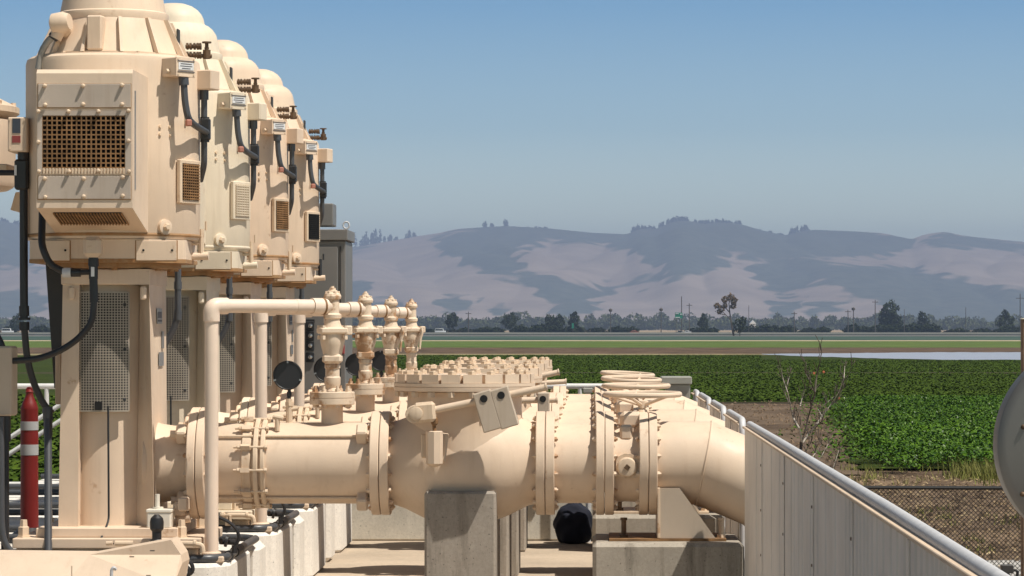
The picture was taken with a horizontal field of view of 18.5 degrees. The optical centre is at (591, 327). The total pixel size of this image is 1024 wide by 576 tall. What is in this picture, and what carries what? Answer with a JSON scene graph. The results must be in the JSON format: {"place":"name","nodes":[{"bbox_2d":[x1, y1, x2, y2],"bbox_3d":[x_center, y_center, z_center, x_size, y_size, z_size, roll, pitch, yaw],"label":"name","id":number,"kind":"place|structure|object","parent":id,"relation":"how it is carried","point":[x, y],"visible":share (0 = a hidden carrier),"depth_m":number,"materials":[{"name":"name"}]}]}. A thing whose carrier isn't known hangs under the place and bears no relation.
{"place":"outdoors","nodes":[
{"label":"outdoors","id":0,"kind":"place"},
{"bbox_2d":[295,203,354,393],"bbox_3d":[-3.372,0.253,36.789,1.152,3.415,1.162,0,0,0],"label":"electrical cabinet","id":1,"kind":"object","parent":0,"point":[335,247],"visible":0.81,"depth_m":36.27,"materials":[{"name":"metal"}]},
{"bbox_2d":[17,354,765,354],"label":"yellow stubble band","id":2,"kind":"object","parent":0,"point":[563,354],"visible":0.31,"depth_m":401.53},
{"bbox_2d":[313,541,592,575],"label":"deck floor","id":3,"kind":"structure","parent":0,"point":[406,558],"depth_m":32.73,"materials":[{"name":"concrete"}]},
{"bbox_2d":[0,99,19,211],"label":"gear housing","id":4,"kind":"object","parent":3,"relation":"on","point":[7,157],"visible":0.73,"depth_m":24.68,"materials":[{"name":"beige paint"}]},
{"bbox_2d":[0,537,188,575],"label":"equipment hood","id":5,"kind":"object","parent":3,"relation":"on","point":[166,557],"visible":1,"depth_m":20.91,"materials":[{"name":"beige paint"}]},
{"bbox_2d":[0,548,249,575],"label":"concrete pad","id":6,"kind":"object","parent":3,"relation":"on","point":[239,565],"visible":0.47,"depth_m":23.36,"materials":[{"name":"concrete"}]},
{"bbox_2d":[0,0,221,549],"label":"pump motor","id":7,"kind":"object","parent":6,"relation":"on","point":[109,132],"visible":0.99,"depth_m":23.58,"materials":[{"name":"beige paint"}]},
{"bbox_2d":[0,335,16,549],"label":"control station","id":8,"kind":"object","parent":7,"relation":"attached to","point":[8,389],"visible":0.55,"depth_m":23.15,"materials":[{"name":"grey metal"}]},
{"bbox_2d":[106,494,204,575],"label":"drain fitting","id":9,"kind":"object","parent":7,"relation":"attached to","point":[159,519],"visible":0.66,"depth_m":23.42,"materials":[{"name":"beige metal"}]},
{"bbox_2d":[170,385,381,518],"bbox_3d":[-2.395,0.950,24.000,1.580,1.014,0.850,0,0,0],"label":"discharge pipe","id":10,"kind":"object","parent":7,"relation":"attached to","point":[331,457],"visible":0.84,"depth_m":23.73,"materials":[{"name":"metal"}]},
{"bbox_2d":[273,360,302,422],"bbox_3d":[-2.317,0.495,23.998,0.224,0.492,0.073,0,0,0],"label":"pressure gauge","id":11,"kind":"object","parent":10,"relation":"attached to","point":[287,375],"visible":1,"depth_m":23.97,"materials":[{"name":"black metal"}]},
{"bbox_2d":[317,286,351,390],"bbox_3d":[-1.964,0.083,24.003,0.244,0.800,0.215,0,0,-14],"label":"air valve","id":12,"kind":"object","parent":10,"relation":"on","point":[332,331],"visible":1,"depth_m":23.94,"materials":[{"name":"beige paint"}]},
{"bbox_2d":[9,516,258,562],"bbox_3d":[-4.461,1.573,24.384,3.678,0.343,2.291,0,0,0],"label":"ground conduit","id":13,"kind":"object","parent":6,"relation":"on","point":[237,548],"visible":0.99,"depth_m":23.50,"materials":[{"name":"metal"}]},
{"bbox_2d":[202,298,332,561],"bbox_3d":[-2.455,0.755,23.629,1.191,1.966,0.281,0,0,-31],"label":"vent pipe","id":14,"kind":"object","parent":6,"relation":"on","point":[214,309],"visible":0.99,"depth_m":23.36,"materials":[{"name":"metal"}]},
{"bbox_2d":[0,540,265,575],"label":"concrete wall","id":15,"kind":"structure","parent":3,"relation":"on","point":[257,550],"depth_m":25.47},
{"bbox_2d":[9,387,38,542],"bbox_3d":[-4.595,1.116,25.720,0.380,1.270,0.380,0,0,0],"label":"delineator post","id":16,"kind":"object","parent":15,"relation":"on","point":[29,454],"visible":0.91,"depth_m":25.66,"materials":[{"name":"red plastic"}]},
{"bbox_2d":[9,520,291,575],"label":"concrete pad","id":17,"kind":"object","parent":3,"relation":"on","point":[278,543],"visible":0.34,"depth_m":26.93,"materials":[{"name":"concrete"}]},
{"bbox_2d":[9,504,298,531],"bbox_3d":[-4.461,1.573,27.884,3.678,0.343,2.291,0,0,0],"label":"ground conduit","id":18,"kind":"object","parent":17,"relation":"on","point":[284,515],"visible":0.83,"depth_m":26.99,"materials":[{"name":"metal"}]},
{"bbox_2d":[161,3,267,519],"bbox_3d":[-3.577,-0.600,27.155,1.470,4.468,2.089,0,0,0],"label":"pump motor","id":19,"kind":"object","parent":17,"relation":"on","point":[234,115],"visible":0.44,"depth_m":27.15,"materials":[{"name":"beige paint"}]},
{"bbox_2d":[174,503,255,525],"bbox_3d":[-3.220,1.469,26.994,0.733,0.452,0.612,0,0,0],"label":"drain fitting","id":20,"kind":"object","parent":19,"relation":"attached to","point":[228,516],"visible":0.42,"depth_m":26.72,"materials":[{"name":"beige metal"}]},
{"bbox_2d":[224,378,406,422],"bbox_3d":[-2.395,0.950,27.500,1.580,1.014,0.850,0,0,0],"label":"discharge pipe","id":21,"kind":"object","parent":19,"relation":"attached to","point":[365,393],"visible":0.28,"depth_m":27.35,"materials":[{"name":"metal"}]},
{"bbox_2d":[314,358,324,381],"bbox_3d":[-2.317,0.495,27.498,0.224,0.492,0.073,0,0,0],"label":"pressure gauge","id":22,"kind":"object","parent":21,"relation":"attached to","point":[319,369],"visible":0.26,"depth_m":27.47,"materials":[{"name":"black metal"}]},
{"bbox_2d":[352,291,382,382],"bbox_3d":[-1.964,0.083,27.503,0.244,0.800,0.215,0,0,-14],"label":"air valve","id":23,"kind":"object","parent":21,"relation":"on","point":[365,331],"visible":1,"depth_m":27.44,"materials":[{"name":"beige paint"}]},
{"bbox_2d":[252,302,365,531],"bbox_3d":[-2.455,0.755,27.129,1.191,1.966,0.281,0,0,-31],"label":"vent pipe","id":24,"kind":"object","parent":17,"relation":"on","point":[346,309],"visible":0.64,"depth_m":26.86,"materials":[{"name":"metal"}]},
{"bbox_2d":[9,515,303,575],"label":"concrete wall","id":25,"kind":"structure","parent":3,"relation":"on","point":[297,522],"depth_m":28.97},
{"bbox_2d":[9,500,324,575],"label":"concrete pad","id":26,"kind":"object","parent":3,"relation":"on","point":[314,539],"visible":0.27,"depth_m":30.44,"materials":[{"name":"concrete"}]},
{"bbox_2d":[9,489,317,507],"bbox_3d":[-4.461,1.573,31.384,3.678,0.343,2.291,0,0,0],"label":"ground conduit","id":27,"kind":"object","parent":26,"relation":"on","point":[17,492],"visible":0.17,"depth_m":30.25,"materials":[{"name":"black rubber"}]},
{"bbox_2d":[217,40,303,412],"bbox_3d":[-3.577,-0.600,30.655,1.470,4.468,2.089,0,0,0],"label":"pump motor","id":28,"kind":"object","parent":26,"relation":"on","point":[271,203],"visible":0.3,"depth_m":30.67,"materials":[{"name":"beige paint"}]},
{"bbox_2d":[267,372,399,410],"bbox_3d":[-2.395,0.950,31.000,1.580,1.014,0.850,0,0,0],"label":"discharge pipe","id":29,"kind":"object","parent":28,"relation":"attached to","point":[389,398],"visible":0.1,"depth_m":30.86,"materials":[{"name":"metal"}]},
{"bbox_2d":[345,353,358,400],"bbox_3d":[-2.317,0.495,30.998,0.224,0.492,0.073,0,0,0],"label":"pressure gauge","id":30,"kind":"object","parent":29,"relation":"attached to","point":[352,364],"visible":0.47,"depth_m":30.97,"materials":[{"name":"black metal"}]},
{"bbox_2d":[379,295,406,376],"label":"air valve","id":31,"kind":"object","parent":29,"relation":"on","point":[391,336],"visible":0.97,"depth_m":30.94,"materials":[{"name":"beige paint"}]},
{"bbox_2d":[293,305,390,507],"bbox_3d":[-2.455,0.755,30.629,1.191,1.966,0.281,0,0,-31],"label":"vent pipe","id":32,"kind":"object","parent":26,"relation":"on","point":[382,311],"visible":0.46,"depth_m":30.36,"materials":[{"name":"metal"}]},
{"bbox_2d":[9,495,334,561],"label":"concrete wall","id":33,"kind":"structure","parent":3,"relation":"on","point":[329,531],"depth_m":32.47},
{"bbox_2d":[38,483,351,552],"bbox_3d":[-4.545,2.028,34.500,3.710,0.784,1.600,0,0,0],"label":"concrete pad","id":34,"kind":"object","parent":3,"relation":"on","point":[343,526],"visible":0.12,"depth_m":34.09,"materials":[{"name":"concrete"}]},
{"bbox_2d":[9,474,58,488],"bbox_3d":[-4.461,1.573,34.885,3.678,0.343,2.291,0,0,0],"label":"ground conduit","id":35,"kind":"object","parent":34,"relation":"on","point":[40,486],"visible":0.01,"depth_m":33.74,"materials":[{"name":"grey metal"}]},
{"bbox_2d":[259,69,332,403],"bbox_3d":[-3.577,-0.600,34.156,1.470,4.468,2.089,0,0,0],"label":"pump motor","id":36,"kind":"object","parent":34,"relation":"on","point":[311,159],"visible":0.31,"depth_m":34.20,"materials":[{"name":"beige paint"}]},
{"bbox_2d":[304,368,417,400],"bbox_3d":[-2.395,0.950,34.500,1.580,1.014,0.850,0,0,0],"label":"discharge pipe","id":37,"kind":"object","parent":36,"relation":"attached to","point":[306,397],"depth_m":34.33,"materials":[{"name":"metal"}]},
{"bbox_2d":[372,350,385,376],"bbox_3d":[-2.317,0.495,34.498,0.224,0.492,0.073,0,0,0],"label":"pressure gauge","id":38,"kind":"object","parent":37,"relation":"attached to","point":[378,361],"visible":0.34,"depth_m":34.47,"materials":[{"name":"black metal"}]},
{"bbox_2d":[401,299,424,369],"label":"air valve","id":39,"kind":"object","parent":37,"relation":"on","point":[413,336],"visible":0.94,"depth_m":34.44,"materials":[{"name":"beige paint"}]},
{"bbox_2d":[324,307,411,322],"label":"vent pipe","id":40,"kind":"object","parent":34,"relation":"on","point":[404,312],"visible":0.17,"depth_m":34.38,"materials":[{"name":"metal"}]},
{"bbox_2d":[352,503,591,540],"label":"kerb wall","id":41,"kind":"structure","parent":3,"relation":"on","point":[399,523],"depth_m":35.75,"materials":[{"name":"concrete"}]},
{"bbox_2d":[9,383,58,483],"bbox_3d":[-5.743,1.303,35.880,2.881,1.335,0.064,0,0,0],"label":"railing","id":42,"kind":"object","parent":41,"relation":"on","point":[46,387],"visible":0.06,"depth_m":35.86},
{"bbox_2d":[547,383,602,393],"bbox_3d":[-0.715,1.303,35.880,3.530,1.335,0.064,0,0,0],"label":"railing","id":43,"kind":"object","parent":41,"relation":"on","point":[579,386],"visible":0.06,"depth_m":35.85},
{"bbox_2d":[553,503,591,543],"bbox_3d":[-0.208,2.174,35.350,0.437,0.483,0.440,0,0,41],"label":"tarp bundle","id":44,"kind":"object","parent":3,"relation":"on","point":[572,523],"visible":0.98,"depth_m":35.20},
{"bbox_2d":[593,534,743,575],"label":"concrete block","id":45,"kind":"structure","parent":3,"relation":"on","point":[668,558],"depth_m":23.45,"materials":[{"name":"concrete"}]},
{"bbox_2d":[593,508,722,535],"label":"concrete block","id":46,"kind":"structure","parent":45,"relation":"on","point":[604,524],"depth_m":26.95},
{"bbox_2d":[614,502,708,513],"bbox_3d":[0.570,1.404,27.530,0.880,0.400,0.720,0,0,0],"label":"pipe support","id":47,"kind":"object","parent":46,"relation":"on","point":[633,510],"visible":0.22,"depth_m":27.27,"materials":[{"name":"beige paint"}]},
{"bbox_2d":[646,401,724,426],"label":"elbow pipe","id":48,"kind":"object","parent":47,"relation":"attached to","point":[681,415],"visible":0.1,"depth_m":27.35,"materials":[{"name":"metal"}]},
{"bbox_2d":[602,382,670,490],"bbox_3d":[0.385,0.954,27.500,0.606,0.945,0.790,0,0,0],"label":"butterfly valve","id":49,"kind":"object","parent":48,"relation":"attached to","point":[621,406],"visible":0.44,"depth_m":27.33,"materials":[{"name":"beige paint"}]},
{"bbox_2d":[609,487,725,540],"bbox_3d":[0.570,1.404,24.030,0.880,0.400,0.720,0,0,0],"label":"pipe support","id":50,"kind":"object","parent":45,"relation":"on","point":[678,517],"visible":0.92,"depth_m":23.69,"materials":[{"name":"metal"}]},
{"bbox_2d":[648,411,744,525],"bbox_3d":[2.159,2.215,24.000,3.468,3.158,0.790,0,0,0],"label":"elbow pipe","id":51,"kind":"object","parent":50,"relation":"attached to","point":[700,463],"visible":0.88,"depth_m":23.72,"materials":[{"name":"metal"}]},
{"bbox_2d":[603,390,681,514],"bbox_3d":[0.385,0.955,24.000,0.606,0.944,0.790,0,0,0],"label":"butterfly valve","id":52,"kind":"object","parent":51,"relation":"attached to","point":[626,459],"visible":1,"depth_m":23.73,"materials":[{"name":"beige paint"}]},
{"bbox_2d":[660,376,691,398],"bbox_3d":[0.944,1.484,35.410,0.343,1.873,0.500,0,0,0],"label":"utility box","id":53,"kind":"object","parent":3,"relation":"on","point":[682,384],"visible":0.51,"depth_m":35.17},
{"bbox_2d":[696,392,711,410],"bbox_3d":[1.157,1.556,32.700,0.080,1.727,2.494,0,0,0],"label":"guard panel","id":54,"kind":"object","parent":3,"relation":"on","point":[703,398],"visible":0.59,"depth_m":32.11,"materials":[{"name":"paint"}]},
{"bbox_2d":[708,400,725,533],"bbox_3d":[1.157,1.556,29.200,0.080,1.727,2.494,0,0,0],"label":"guard panel","id":55,"kind":"object","parent":3,"relation":"on","point":[716,408],"visible":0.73,"depth_m":28.53,"materials":[{"name":"paint"}]},
{"bbox_2d":[723,409,745,575],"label":"guard panel","id":56,"kind":"object","parent":3,"relation":"on","point":[733,419],"visible":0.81,"depth_m":24.95,"materials":[{"name":"paint"}]},
{"bbox_2d":[742,421,1009,575],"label":"guard panel","id":57,"kind":"object","parent":3,"relation":"on","point":[806,514],"visible":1,"depth_m":15.46,"materials":[{"name":"paint"}]},
{"bbox_2d":[424,491,499,575],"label":"concrete pier","id":58,"kind":"structure","parent":0,"point":[461,533],"depth_m":23.48,"materials":[{"name":"concrete"}]},
{"bbox_2d":[379,369,547,518],"bbox_3d":[-0.965,0.908,23.894,1.280,1.174,1.288,0,0,0],"label":"check valve","id":59,"kind":"object","parent":58,"relation":"on","point":[459,430],"visible":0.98,"depth_m":23.60,"materials":[{"name":"beige paint"}]},
{"bbox_2d":[545,411,603,514],"bbox_3d":[-0.129,1.032,24.000,0.444,0.790,0.790,0,0,0],"label":"pipe spool","id":60,"kind":"object","parent":59,"relation":"attached to","point":[574,462],"visible":1,"depth_m":23.72,"materials":[{"name":"beige paint"}]},
{"bbox_2d":[0,330,996,331],"bbox_3d":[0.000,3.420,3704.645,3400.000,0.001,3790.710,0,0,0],"label":"dry grassland","id":61,"kind":"structure","parent":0,"point":[676,331],"depth_m":2819.56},
{"bbox_2d":[444,312,458,328],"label":"round tree","id":62,"kind":"object","parent":61,"relation":"on","point":[451,318],"visible":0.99,"depth_m":1948.42,"materials":[{"name":"green plant"}]},
{"bbox_2d":[500,312,520,328],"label":"round tree","id":63,"kind":"object","parent":61,"relation":"on","point":[505,323],"visible":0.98,"depth_m":1948.09,"materials":[{"name":"green plant"}]},
{"bbox_2d":[0,311,1023,329],"bbox_3d":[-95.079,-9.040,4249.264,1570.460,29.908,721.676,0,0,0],"label":"tree belt","id":64,"kind":"object","parent":61,"relation":"on","point":[832,322],"visible":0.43,"depth_m":4058.98,"materials":[{"name":"green plant"}]},
{"bbox_2d":[545,313,564,327],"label":"round tree","id":65,"kind":"object","parent":61,"relation":"on","point":[559,317],"visible":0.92,"depth_m":1947.77,"materials":[{"name":"green plant"}]},
{"bbox_2d":[878,300,903,325],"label":"broad tree","id":66,"kind":"object","parent":61,"relation":"on","point":[890,316],"visible":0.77,"depth_m":1947.66,"materials":[{"name":"green plant"}]},
{"bbox_2d":[995,309,1014,330],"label":"pointed tree","id":67,"kind":"object","parent":61,"relation":"on","point":[1000,321],"visible":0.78,"depth_m":1948.42,"materials":[{"name":"green plant"}]},
{"bbox_2d":[500,514,511,575],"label":"concrete pier","id":68,"kind":"structure","parent":0,"point":[506,546],"depth_m":26.98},
{"bbox_2d":[420,364,557,421],"bbox_3d":[-0.948,0.908,27.394,1.313,1.174,1.288,0,0,0],"label":"check valve","id":69,"kind":"object","parent":68,"relation":"on","point":[544,400],"visible":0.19,"depth_m":27.12,"materials":[{"name":"beige paint"}]},
{"bbox_2d":[551,401,602,422],"bbox_3d":[-0.129,1.032,27.500,0.444,0.790,0.790,0,0,0],"label":"pipe spool","id":70,"kind":"object","parent":69,"relation":"attached to","point":[575,416],"visible":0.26,"depth_m":27.33,"materials":[{"name":"beige paint"}]},
{"bbox_2d":[0,334,1020,334],"bbox_3d":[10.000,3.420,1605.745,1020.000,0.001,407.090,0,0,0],"label":"road verge","id":71,"kind":"structure","parent":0,"point":[672,334],"depth_m":1579.17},
{"bbox_2d":[1,336,1020,339],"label":"blue green strip","id":72,"kind":"object","parent":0,"point":[678,337],"visible":0.45,"depth_m":995.34,"materials":[{"name":"plant"}]},
{"bbox_2d":[1,335,1020,335],"bbox_3d":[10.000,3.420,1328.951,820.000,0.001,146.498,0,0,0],"label":"highway","id":73,"kind":"structure","parent":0,"point":[673,335],"depth_m":1377.21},
{"bbox_2d":[0,332,1020,333],"bbox_3d":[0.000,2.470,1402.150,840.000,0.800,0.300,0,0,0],"label":"road guardrail","id":74,"kind":"object","parent":73,"relation":"on","point":[674,333],"visible":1,"depth_m":1402.00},
{"bbox_2d":[0,221,1023,321],"bbox_3d":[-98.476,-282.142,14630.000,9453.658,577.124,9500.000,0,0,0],"label":"hills","id":75,"kind":"structure","parent":0,"point":[497,271],"depth_m":12330.09,"materials":[{"name":"grey"}]},
{"bbox_2d":[0,216,809,246],"bbox_3d":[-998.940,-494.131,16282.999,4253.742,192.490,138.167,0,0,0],"label":"ridge woods","id":76,"kind":"object","parent":75,"relation":"on","point":[366,240],"visible":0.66,"depth_m":16265.73,"materials":[{"name":"green plant"}]},
{"bbox_2d":[3,340,1020,340],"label":"sandy track","id":77,"kind":"structure","parent":0,"point":[671,340],"depth_m":840.05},
{"bbox_2d":[0,0,1023,246],"label":"sky","id":78,"kind":"structure","parent":0,"point":[900,118],"materials":[{"name":"blue"}]},
{"bbox_2d":[4,341,1020,347],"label":"light green strip","id":79,"kind":"object","parent":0,"point":[684,344],"visible":0.62,"depth_m":640.27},
{"bbox_2d":[512,510,519,575],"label":"concrete pier","id":80,"kind":"structure","parent":0,"point":[515,543],"depth_m":30.48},
{"bbox_2d":[439,360,559,408],"bbox_3d":[-0.956,0.908,30.894,1.298,1.174,1.288,0,0,0],"label":"check valve","id":81,"kind":"object","parent":80,"relation":"on","point":[539,363],"visible":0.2,"depth_m":30.70,"materials":[{"name":"beige paint"}]},
{"bbox_2d":[556,392,600,410],"bbox_3d":[-0.129,1.032,31.000,0.444,0.790,0.790,0,0,0],"label":"pipe spool","id":82,"kind":"object","parent":81,"relation":"attached to","point":[577,405],"visible":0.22,"depth_m":30.84,"materials":[{"name":"beige paint"}]},
{"bbox_2d":[17,347,1020,353],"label":"brown stubble band","id":83,"kind":"object","parent":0,"point":[654,350],"visible":0.61,"depth_m":471.92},
{"bbox_2d":[17,355,1020,401],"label":"dark crop field","id":84,"kind":"structure","parent":0,"point":[46,365],"depth_m":257.51,"materials":[{"name":"plant"}]},
{"bbox_2d":[34,372,945,372],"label":"crop gap","id":85,"kind":"object","parent":84,"relation":"on","point":[697,372],"visible":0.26,"depth_m":239.43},
{"bbox_2d":[9,354,1020,481],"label":"dark crop leaves","id":86,"kind":"object","parent":84,"relation":"on","point":[727,389],"visible":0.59,"depth_m":216.10,"materials":[{"name":"green plant"}]},
{"bbox_2d":[520,506,527,551],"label":"concrete pier","id":87,"kind":"structure","parent":0,"point":[523,528],"depth_m":33.98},
{"bbox_2d":[455,357,566,392],"bbox_3d":[-0.939,0.908,34.394,1.333,1.174,1.288,0,0,0],"label":"check valve","id":88,"kind":"object","parent":87,"relation":"on","point":[555,389],"visible":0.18,"depth_m":34.13,"materials":[{"name":"beige paint"}]},
{"bbox_2d":[560,386,600,400],"bbox_3d":[-0.129,1.032,34.500,0.444,0.790,0.790,0,0,0],"label":"pipe spool","id":89,"kind":"object","parent":88,"relation":"attached to","point":[577,397],"visible":0.2,"depth_m":34.34,"materials":[{"name":"beige paint"}]},
{"bbox_2d":[45,329,1020,559],"bbox_3d":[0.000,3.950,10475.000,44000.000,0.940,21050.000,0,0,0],"label":"ground","id":90,"kind":"structure","parent":0,"point":[898,473],"depth_m":63.41,"materials":[{"name":"soil"}]},
{"bbox_2d":[9,404,60,456],"bbox_3d":[-6.729,2.115,37.200,1.164,2.611,0.056,0,0,0],"label":"stair rail","id":91,"kind":"object","parent":90,"relation":"on","point":[40,433],"depth_m":37.18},
{"bbox_2d":[714,292,738,335],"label":"bare tree","id":92,"kind":"object","parent":90,"relation":"on","point":[721,309],"visible":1,"depth_m":1329.48,"materials":[{"name":"green plant"}]},
{"bbox_2d":[732,316,746,335],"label":"dark bush","id":93,"kind":"object","parent":90,"relation":"on","point":[741,327],"visible":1,"depth_m":1329.14,"materials":[{"name":"green plant"}]},
{"bbox_2d":[774,335,854,468],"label":"bare sapling","id":94,"kind":"object","parent":90,"relation":"on","point":[802,441],"visible":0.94,"depth_m":43.98,"materials":[{"name":"brown plant"}]},
{"bbox_2d":[827,455,1019,553],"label":"dry weeds","id":95,"kind":"object","parent":90,"relation":"on","point":[986,471],"visible":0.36,"depth_m":71.93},
{"bbox_2d":[848,474,1020,565],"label":"straw litter","id":96,"kind":"object","parent":90,"relation":"on","point":[989,552],"visible":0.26,"depth_m":60.08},
{"bbox_2d":[863,486,1020,575],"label":"chain link fence","id":97,"kind":"object","parent":90,"relation":"on","point":[947,488],"visible":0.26,"depth_m":32.00,"materials":[{"name":"metal"}]},
{"bbox_2d":[993,371,1023,517],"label":"metal tank","id":98,"kind":"object","parent":90,"relation":"on","point":[1008,444],"visible":1,"depth_m":13.99,"materials":[{"name":"metal"}]},
{"bbox_2d":[1020,318,1023,575],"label":"wooden post","id":99,"kind":"object","parent":90,"relation":"on","point":[1022,518],"visible":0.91,"depth_m":29.93,"materials":[{"name":"white wood"}]},
{"bbox_2d":[592,491,699,574],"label":"concrete block","id":100,"kind":"structure","parent":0,"point":[628,504],"depth_m":30.45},
{"bbox_2d":[722,404,860,473],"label":"dirt path","id":101,"kind":"structure","parent":0,"point":[775,428],"depth_m":109.93,"materials":[{"name":"soil"}]},
{"bbox_2d":[705,402,841,403],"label":"field furrow","id":102,"kind":"structure","parent":101,"relation":"on","point":[766,402],"depth_m":144.77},
{"bbox_2d":[722,400,1020,566],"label":"soil clods","id":103,"kind":"object","parent":101,"relation":"on","point":[871,482],"visible":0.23,"depth_m":67.20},
{"bbox_2d":[766,352,1020,359],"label":"pond water","id":104,"kind":"structure","parent":0,"point":[964,355],"depth_m":383.70,"materials":[{"name":"blue liquid"}]},
{"bbox_2d":[826,403,971,467],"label":"bright crop field","id":105,"kind":"structure","parent":0,"point":[867,462],"depth_m":81.69,"materials":[{"name":"plant"}]},
{"bbox_2d":[754,394,868,460],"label":"stray crop leaves","id":106,"kind":"object","parent":105,"relation":"on","point":[837,424],"visible":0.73,"depth_m":100.27,"materials":[{"name":"green plant"}]},
{"bbox_2d":[829,394,1004,468],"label":"bright crop leaves","id":107,"kind":"object","parent":105,"relation":"on","point":[911,430],"visible":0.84,"depth_m":96.74,"materials":[{"name":"green plant"}]},
{"bbox_3d":[0.570,1.404,31.030,0.880,0.400,0.720,0,0,0],"label":"pipe support","id":108,"kind":"object","parent":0,"visible":0},
{"bbox_2d":[640,398,738,424],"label":"elbow pipe","id":109,"kind":"object","parent":108,"relation":"attached to","point":[672,405],"visible":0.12,"depth_m":30.85,"materials":[{"name":"metal"}]},
{"bbox_2d":[601,375,661,411],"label":"butterfly valve","id":110,"kind":"object","parent":109,"relation":"attached to","point":[620,378],"visible":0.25,"depth_m":30.84,"materials":[{"name":"beige paint"}]},
{"bbox_3d":[0.570,1.404,34.530,0.880,0.400,0.720,0,0,0],"label":"pipe support","id":111,"kind":"object","parent":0,"visible":0},
{"bbox_2d":[635,389,720,414],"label":"elbow pipe","id":112,"kind":"object","parent":111,"relation":"attached to","point":[687,399],"visible":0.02,"depth_m":34.36,"materials":[{"name":"metal"}]},
{"bbox_2d":[600,370,654,401],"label":"butterfly valve","id":113,"kind":"object","parent":112,"relation":"attached to","point":[615,372],"visible":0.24,"depth_m":34.36,"materials":[{"name":"beige paint"}]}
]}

